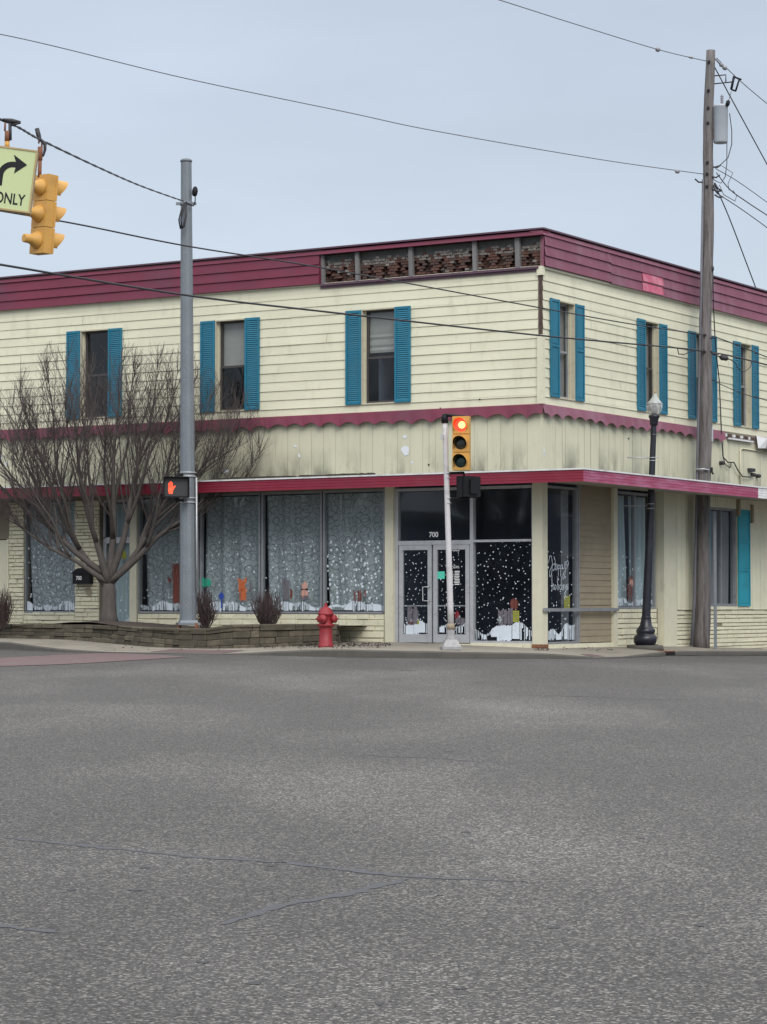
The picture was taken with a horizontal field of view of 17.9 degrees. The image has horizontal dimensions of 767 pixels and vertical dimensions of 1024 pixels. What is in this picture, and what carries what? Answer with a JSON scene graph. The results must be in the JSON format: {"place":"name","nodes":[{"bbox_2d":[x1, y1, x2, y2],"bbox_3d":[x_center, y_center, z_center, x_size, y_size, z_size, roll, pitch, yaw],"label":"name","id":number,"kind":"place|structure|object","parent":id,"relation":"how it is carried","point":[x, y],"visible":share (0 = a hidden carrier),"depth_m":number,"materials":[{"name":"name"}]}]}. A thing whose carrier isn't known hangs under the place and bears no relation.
{"place":"outdoors","nodes":[
{"label":"outdoors","id":0,"kind":"place"},
{"bbox_2d":[0,642,766,1023],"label":"road","id":1,"kind":"structure","parent":0,"point":[560,806],"depth_m":14.76,"materials":[{"name":"grey asphalt"}]},
{"bbox_2d":[0,653,184,665],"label":"crosswalk","id":2,"kind":"structure","parent":1,"relation":"on","point":[62,659],"depth_m":46.66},
{"bbox_2d":[0,670,685,931],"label":"crack sealant","id":3,"kind":"object","parent":1,"relation":"on","point":[278,906],"visible":1,"depth_m":12.84,"materials":[{"name":"black asphalt"}]},
{"bbox_2d":[8,649,677,658],"bbox_3d":[13.959,3.809,67.772,70.242,0.528,27.760,1,-2,-24],"label":"gutter","id":4,"kind":"object","parent":1,"relation":"on","point":[357,657],"visible":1,"depth_m":48.66,"materials":[{"name":"grey concrete"}]},
{"bbox_2d":[0,641,766,658],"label":"kerb","id":5,"kind":"structure","parent":1,"relation":"on","point":[344,652],"depth_m":48.03,"materials":[{"name":"concrete"}]},
{"bbox_2d":[663,651,674,654],"bbox_3d":[6.168,3.098,53.318,0.307,0.104,0.610,-1,-2,26],"label":"storm drain","id":6,"kind":"object","parent":5,"relation":"in","point":[670,652],"visible":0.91,"depth_m":53.22,"materials":[{"name":"black metal"}]},
{"bbox_2d":[67,682,703,1004],"bbox_3d":[-0.352,2.293,26.473,6.610,0.422,34.600,0,-2,-8],"label":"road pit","id":7,"kind":"object","parent":1,"relation":"on","point":[257,981],"visible":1,"depth_m":11.14,"materials":[{"name":"grey asphalt"}]},
{"bbox_2d":[0,636,766,656],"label":"sidewalk","id":8,"kind":"structure","parent":0,"point":[115,647],"depth_m":51.38,"materials":[{"name":"concrete"}]},
{"bbox_2d":[0,621,345,648],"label":"planter","id":9,"kind":"object","parent":8,"relation":"on","point":[146,634],"visible":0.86,"depth_m":51.79,"materials":[{"name":"brown stone"}]},
{"bbox_2d":[0,584,16,628],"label":"bare shrub","id":10,"kind":"object","parent":9,"relation":"in","point":[5,608],"visible":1,"depth_m":55.91,"materials":[{"name":"brown plant"}]},
{"bbox_2d":[0,334,275,624],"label":"bare tree","id":11,"kind":"object","parent":9,"relation":"in","point":[107,575],"visible":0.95,"depth_m":54.64,"materials":[{"name":"brown plant"}]},
{"bbox_2d":[176,158,200,627],"bbox_3d":[-4.221,-2.557,52.402,0.537,10.209,0.552,0,-2,-10],"label":"steel mast","id":12,"kind":"object","parent":9,"relation":"on","point":[188,557],"visible":0.96,"depth_m":52.30,"materials":[{"name":"metal"}]},
{"bbox_2d":[0,118,183,201],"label":"span wire","id":13,"kind":"object","parent":12,"relation":"attached to","point":[49,144],"visible":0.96,"depth_m":36.82,"materials":[{"name":"black metal"}]},
{"bbox_2d":[0,118,38,215],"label":"lane sign","id":14,"kind":"object","parent":13,"relation":"hanging from","point":[18,168],"visible":1,"depth_m":29.40,"materials":[{"name":"yellow metal"}]},
{"bbox_2d":[22,128,67,254],"bbox_3d":[-4.494,-4.250,32.204,0.670,1.690,0.360,2,-3,-43],"label":"traffic light","id":15,"kind":"object","parent":13,"relation":"hanging from","point":[43,237],"visible":0.9,"depth_m":32.08,"materials":[{"name":"metal"}]},
{"bbox_2d":[163,473,189,501],"bbox_3d":[-4.444,-0.529,52.028,0.560,0.619,0.461,0,-2,-6],"label":"pedestrian signal","id":16,"kind":"object","parent":12,"relation":"attached to","point":[176,486],"visible":1,"depth_m":51.92,"materials":[{"name":"black plastic"}]},
{"bbox_2d":[196,587,218,627],"bbox_3d":[-3.857,2.093,52.748,0.570,0.986,0.486,0,-2,0],"label":"bare shrub","id":17,"kind":"object","parent":9,"relation":"in","point":[205,617],"visible":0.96,"depth_m":52.67,"materials":[{"name":"brown plant"}]},
{"bbox_2d":[251,587,284,623],"bbox_3d":[-2.508,2.073,52.358,0.770,0.898,0.718,0,-2,0],"label":"bare shrub","id":18,"kind":"object","parent":9,"relation":"in","point":[267,611],"visible":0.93,"depth_m":52.25,"materials":[{"name":"brown plant"}]},
{"bbox_2d":[316,603,337,646],"bbox_3d":[-1.183,2.377,50.340,0.422,0.980,0.390,1,-2,-23],"label":"fire hydrant","id":19,"kind":"object","parent":8,"relation":"on","point":[326,618],"visible":0.99,"depth_m":50.22,"materials":[{"name":"red metal"}]},
{"bbox_2d":[123,642,612,650],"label":"leaf litter","id":20,"kind":"object","parent":8,"relation":"on","point":[342,645],"visible":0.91,"depth_m":50.70,"materials":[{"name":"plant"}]},
{"bbox_2d":[152,649,600,655],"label":"crosswalk ramp","id":21,"kind":"structure","parent":8,"relation":"on","point":[197,651],"depth_m":49.91,"materials":[{"name":"grey concrete"}]},
{"bbox_2d":[0,227,766,648],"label":"shop building","id":22,"kind":"structure","parent":8,"relation":"on","point":[560,427],"depth_m":54.57,"materials":[{"name":"paint"}]},
{"bbox_2d":[0,539,9,627],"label":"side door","id":23,"kind":"structure","parent":22,"relation":"in","point":[4,544],"depth_m":58.70,"materials":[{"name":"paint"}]},
{"bbox_2d":[24,498,75,612],"bbox_3d":[-7.942,1.049,57.984,1.570,2.720,0.130,-1,-3,32],"label":"display window","id":24,"kind":"structure","parent":22,"relation":"in","point":[28,605],"depth_m":58.27,"materials":[{"name":"metal"}]},
{"bbox_2d":[30,501,74,609],"bbox_3d":[-7.899,1.050,58.151,1.580,2.590,0.083,-1,-3,32],"label":"curtain","id":25,"kind":"object","parent":22,"relation":"hanging from","point":[45,592],"visible":0.62,"depth_m":58.19,"materials":[{"name":"grey fabric"}]},
{"bbox_2d":[72,568,92,583],"bbox_3d":[-7.092,1.507,57.236,0.530,0.380,0.165,-1,-3,32],"label":"mailbox","id":26,"kind":"object","parent":22,"relation":"attached to","point":[81,576],"visible":0.91,"depth_m":57.17,"materials":[{"name":"black plastic"}]},
{"bbox_2d":[80,328,108,418],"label":"window","id":27,"kind":"structure","parent":22,"relation":"in","point":[84,334],"depth_m":57.62,"materials":[{"name":"paint"}]},
{"bbox_2d":[103,500,129,621],"bbox_3d":[-6.223,1.362,57.027,0.880,3.300,0.060,-1,-3,32],"label":"door","id":28,"kind":"structure","parent":22,"relation":"in","point":[106,539],"depth_m":57.22,"materials":[{"name":"metal"}]},
{"bbox_2d":[115,504,129,620],"bbox_3d":[-6.141,1.268,57.182,0.760,2.900,0.090,-1,-3,32],"label":"curtain","id":29,"kind":"object","parent":22,"relation":"hanging from","point":[123,606],"visible":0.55,"depth_m":57.18,"materials":[{"name":"grey fabric"}]},
{"bbox_2d":[138,495,199,612],"bbox_3d":[-4.964,0.979,56.156,1.740,2.720,0.130,-1,-3,32],"label":"display window","id":30,"kind":"structure","parent":22,"relation":"in","point":[175,569],"depth_m":56.12,"materials":[{"name":"metal"}]},
{"bbox_2d":[145,498,196,609],"bbox_3d":[-4.887,0.979,56.301,1.670,2.590,0.080,-1,-3,32],"label":"curtain","id":31,"kind":"object","parent":22,"relation":"hanging from","point":[169,542],"visible":0.48,"depth_m":56.43,"materials":[{"name":"grey fabric"}]},
{"bbox_2d":[199,493,260,612],"bbox_3d":[-3.548,0.946,55.287,1.835,2.720,0.130,-1,-3,32],"label":"display window","id":32,"kind":"structure","parent":22,"relation":"in","point":[202,582],"depth_m":55.15,"materials":[{"name":"metal"}]},
{"bbox_2d":[215,318,245,411],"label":"window","id":33,"kind":"structure","parent":22,"relation":"in","point":[233,328],"depth_m":55.58,"materials":[{"name":"paint"}]},
{"bbox_2d":[205,496,258,609],"bbox_3d":[-3.405,0.945,55.390,1.610,2.590,0.080,-1,-3,32],"label":"curtain","id":34,"kind":"object","parent":22,"relation":"hanging from","point":[229,520],"visible":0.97,"depth_m":55.43,"materials":[{"name":"grey fabric"}]},
{"bbox_2d":[261,491,322,613],"bbox_3d":[-2.046,0.910,54.365,1.630,2.720,0.130,-1,-3,32],"label":"display window","id":35,"kind":"structure","parent":22,"relation":"in","point":[285,583],"depth_m":54.33,"materials":[{"name":"metal"}]},
{"bbox_2d":[267,494,319,609],"bbox_3d":[-1.973,0.911,54.513,1.570,2.590,0.082,-1,-3,32],"label":"curtain","id":36,"kind":"object","parent":22,"relation":"hanging from","point":[293,519],"visible":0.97,"depth_m":54.54,"materials":[{"name":"grey fabric"}]},
{"bbox_2d":[323,489,384,613],"bbox_3d":[-0.640,0.877,53.502,1.610,2.720,0.130,-1,-3,32],"label":"display window","id":37,"kind":"structure","parent":22,"relation":"in","point":[350,606],"depth_m":53.49,"materials":[{"name":"glass"}]},
{"bbox_2d":[327,492,382,609],"bbox_3d":[-0.605,0.879,53.673,1.640,2.590,0.083,-1,-3,32],"label":"curtain","id":38,"kind":"object","parent":22,"relation":"hanging from","point":[351,517],"visible":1,"depth_m":53.70,"materials":[{"name":"grey fabric"}]},
{"bbox_2d":[361,307,393,404],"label":"window","id":39,"kind":"structure","parent":22,"relation":"in","point":[377,335],"depth_m":53.50,"materials":[{"name":"paint"}]},
{"bbox_2d":[399,545,432,642],"bbox_3d":[0.681,1.769,52.618,0.820,2.110,0.143,-1,-3,32],"label":"door","id":40,"kind":"structure","parent":22,"relation":"in","point":[411,635],"depth_m":52.63,"materials":[{"name":"metal"}]},
{"bbox_2d":[438,571,444,578],"bbox_3d":[1.232,1.361,52.337,0.200,0.160,0.003,-1,-3,32],"label":"paper notice","id":41,"kind":"object","parent":22,"relation":"attached to","point":[441,574],"visible":1,"depth_m":52.32,"materials":[{"name":"green paper"}]},
{"bbox_2d":[433,544,469,642],"bbox_3d":[1.470,1.752,52.183,0.900,2.110,0.060,-1,-3,32],"label":"door","id":42,"kind":"structure","parent":22,"relation":"in","point":[437,638],"depth_m":52.12,"materials":[{"name":"metal"}]},
{"bbox_2d":[395,485,531,642],"bbox_3d":[1.734,1.142,52.062,3.420,3.360,0.120,-1,-3,32],"label":"entrance window","id":43,"kind":"structure","parent":22,"relation":"in","point":[509,632],"depth_m":51.91,"materials":[{"name":"metal"}]},
{"bbox_2d":[513,611,518,621],"bbox_3d":[2.803,2.207,51.368,0.150,0.240,0.004,-1,-3,32],"label":"paper notice","id":44,"kind":"object","parent":22,"relation":"attached to","point":[515,616],"visible":1,"depth_m":51.37,"materials":[{"name":"yellow paper"}]},
{"bbox_2d":[547,485,577,643],"bbox_3d":[3.716,1.136,51.889,0.300,3.360,1.460,-1,-3,32],"label":"display window","id":45,"kind":"structure","parent":22,"relation":"in","point":[565,634],"depth_m":52.34,"materials":[{"name":"glass"}]},
{"bbox_2d":[564,596,569,607],"bbox_3d":[3.937,1.947,52.078,0.004,0.300,0.260,-1,-3,32],"label":"paper notice","id":46,"kind":"object","parent":22,"relation":"attached to","point":[567,602],"visible":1,"depth_m":52.09,"materials":[{"name":"yellow paper"}]},
{"bbox_2d":[560,300,574,400],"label":"window","id":47,"kind":"structure","parent":22,"relation":"in","point":[569,351],"depth_m":52.47,"materials":[{"name":"paint"}]},
{"bbox_2d":[618,495,626,605],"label":"curtain","id":48,"kind":"object","parent":22,"relation":"hanging from","point":[621,562],"visible":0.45,"depth_m":54.96,"materials":[{"name":"grey fabric"}]},
{"bbox_2d":[628,496,644,605],"bbox_3d":[5.769,0.906,55.569,0.122,2.500,0.820,-1,-3,31],"label":"curtain","id":49,"kind":"object","parent":22,"relation":"hanging from","point":[640,529],"visible":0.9,"depth_m":55.68,"materials":[{"name":"grey fabric"}]},
{"bbox_2d":[618,491,655,608],"bbox_3d":[5.659,0.876,55.045,0.140,2.640,2.190,-1,-3,32],"label":"display window","id":50,"kind":"structure","parent":22,"relation":"in","point":[632,580],"depth_m":55.06,"materials":[{"name":"glass"}]},
{"bbox_2d":[645,320,658,413],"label":"window","id":51,"kind":"structure","parent":22,"relation":"in","point":[653,332],"depth_m":56.10,"materials":[{"name":"paint"}]},
{"bbox_2d":[710,511,728,603],"bbox_3d":[8.057,1.101,58.829,0.063,2.240,1.460,-1,-3,32],"label":"curtain","id":52,"kind":"object","parent":22,"relation":"hanging from","point":[725,540],"visible":0.51,"depth_m":59.21,"materials":[{"name":"grey fabric"}]},
{"bbox_2d":[710,507,735,605],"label":"display window","id":53,"kind":"structure","parent":22,"relation":"in","point":[732,511],"depth_m":59.38,"materials":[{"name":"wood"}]},
{"bbox_2d":[440,413,467,649],"bbox_3d":[1.409,0.386,48.627,0.548,4.731,0.400,0,-2,-6],"label":"signal pole","id":54,"kind":"object","parent":8,"relation":"on","point":[450,642],"visible":1,"depth_m":48.57,"materials":[{"name":"metal"}]},
{"bbox_2d":[452,416,470,470],"bbox_3d":[1.537,-1.373,48.381,0.346,1.078,0.400,-1,-2,14],"label":"traffic light","id":55,"kind":"object","parent":54,"relation":"attached to","point":[461,442],"visible":1,"depth_m":48.37,"materials":[{"name":"yellow plastic"}]},
{"bbox_2d":[456,476,480,497],"bbox_3d":[1.721,-0.504,48.551,0.410,0.430,0.330,2,-3,-35],"label":"pedestrian signal","id":56,"kind":"object","parent":54,"relation":"attached to","point":[468,486],"visible":1,"depth_m":48.43,"materials":[{"name":"black plastic"}]},
{"bbox_2d":[623,390,663,650],"bbox_3d":[5.762,0.181,53.833,0.888,5.790,0.840,0,-2,0],"label":"street lamp","id":57,"kind":"object","parent":8,"relation":"on","point":[645,637],"visible":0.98,"depth_m":53.74,"materials":[{"name":"metal"}]},
{"bbox_2d":[655,47,736,647],"bbox_3d":[7.425,-3.843,56.810,0.991,14.202,4.098,-1,-3,33],"label":"utility pole","id":58,"kind":"object","parent":8,"relation":"on","point":[700,624],"visible":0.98,"depth_m":57.03,"materials":[{"name":"brown wood"}]},
{"bbox_2d":[0,34,701,173],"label":"overhead cable","id":59,"kind":"object","parent":58,"relation":"attached to","point":[334,109],"visible":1,"depth_m":52.06,"materials":[{"name":"rubber"}]},
{"bbox_2d":[0,263,766,365],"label":"overhead cable","id":60,"kind":"object","parent":58,"relation":"attached to","point":[100,281],"visible":1,"depth_m":43.26,"materials":[{"name":"black rubber"}]},
{"bbox_2d":[5,212,766,357],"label":"overhead cable","id":61,"kind":"object","parent":58,"relation":"attached to","point":[381,278],"visible":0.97,"depth_m":44.73,"materials":[{"name":"black rubber"}]},
{"bbox_2d":[499,0,705,60],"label":"overhead cable","id":62,"kind":"object","parent":58,"relation":"attached to","point":[596,30],"visible":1,"depth_m":52.45,"materials":[{"name":"rubber"}]},
{"bbox_2d":[712,95,731,182],"bbox_3d":[7.984,-8.800,57.322,0.485,2.126,0.384,0,-2,0],"label":"transformer","id":63,"kind":"object","parent":58,"relation":"attached to","point":[720,123],"visible":1,"depth_m":57.21,"materials":[{"name":"metal"}]},
{"bbox_2d":[714,74,741,98],"bbox_3d":[8.136,-9.977,57.437,0.732,0.796,0.213,1,-2,-16],"label":"fuse cutout","id":64,"kind":"object","parent":58,"relation":"attached to","point":[732,83],"visible":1,"depth_m":57.51,"materials":[{"name":"black plastic"}]},
{"bbox_2d":[712,354,751,371],"bbox_3d":[8.327,-3.549,57.873,0.197,0.360,1.969,-2,-3,40],"label":"overhead cable","id":65,"kind":"object","parent":58,"relation":"attached to","point":[736,364],"visible":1,"depth_m":57.93,"materials":[{"name":"black rubber"}]},
{"bbox_2d":[714,184,756,290],"bbox_3d":[9.082,-5.945,60.268,0.095,3.405,6.521,-1,-2,22],"label":"overhead cable","id":66,"kind":"object","parent":58,"relation":"attached to","point":[737,238],"visible":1,"depth_m":59.09,"materials":[{"name":"black rubber"}]},
{"bbox_2d":[712,379,766,400],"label":"overhead cable","id":67,"kind":"object","parent":58,"relation":"attached to","point":[739,392],"visible":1,"depth_m":58.49,"materials":[{"name":"black rubber"}]},
{"bbox_2d":[715,68,766,164],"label":"overhead cable","id":68,"kind":"object","parent":58,"relation":"attached to","point":[741,116],"visible":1,"depth_m":58.87,"materials":[{"name":"black rubber"}]},
{"bbox_2d":[715,168,766,201],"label":"overhead cable","id":69,"kind":"object","parent":58,"relation":"attached to","point":[740,183],"visible":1,"depth_m":58.54,"materials":[{"name":"black rubber"}]},
{"bbox_2d":[716,173,766,215],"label":"overhead cable","id":70,"kind":"object","parent":58,"relation":"attached to","point":[740,197],"visible":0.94,"depth_m":59.00,"materials":[{"name":"black rubber"}]},
{"bbox_2d":[716,58,766,103],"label":"overhead cable","id":71,"kind":"object","parent":58,"relation":"attached to","point":[743,83],"visible":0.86,"depth_m":58.96,"materials":[{"name":"black rubber"}]},
{"bbox_2d":[718,194,766,227],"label":"overhead cable","id":72,"kind":"object","parent":58,"relation":"attached to","point":[743,210],"visible":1,"depth_m":58.52,"materials":[{"name":"black rubber"}]},
{"bbox_2d":[713,511,716,648],"bbox_3d":[7.726,1.595,56.580,0.072,3.230,0.030,0,-2,0],"label":"sign post","id":73,"kind":"object","parent":8,"relation":"on","point":[715,576],"visible":1,"depth_m":56.57,"materials":[{"name":"metal"}]},
{"bbox_2d":[0,0,766,289],"label":"sky","id":74,"kind":"structure","parent":0,"point":[270,174],"materials":[{"name":"blue"}]}
]}

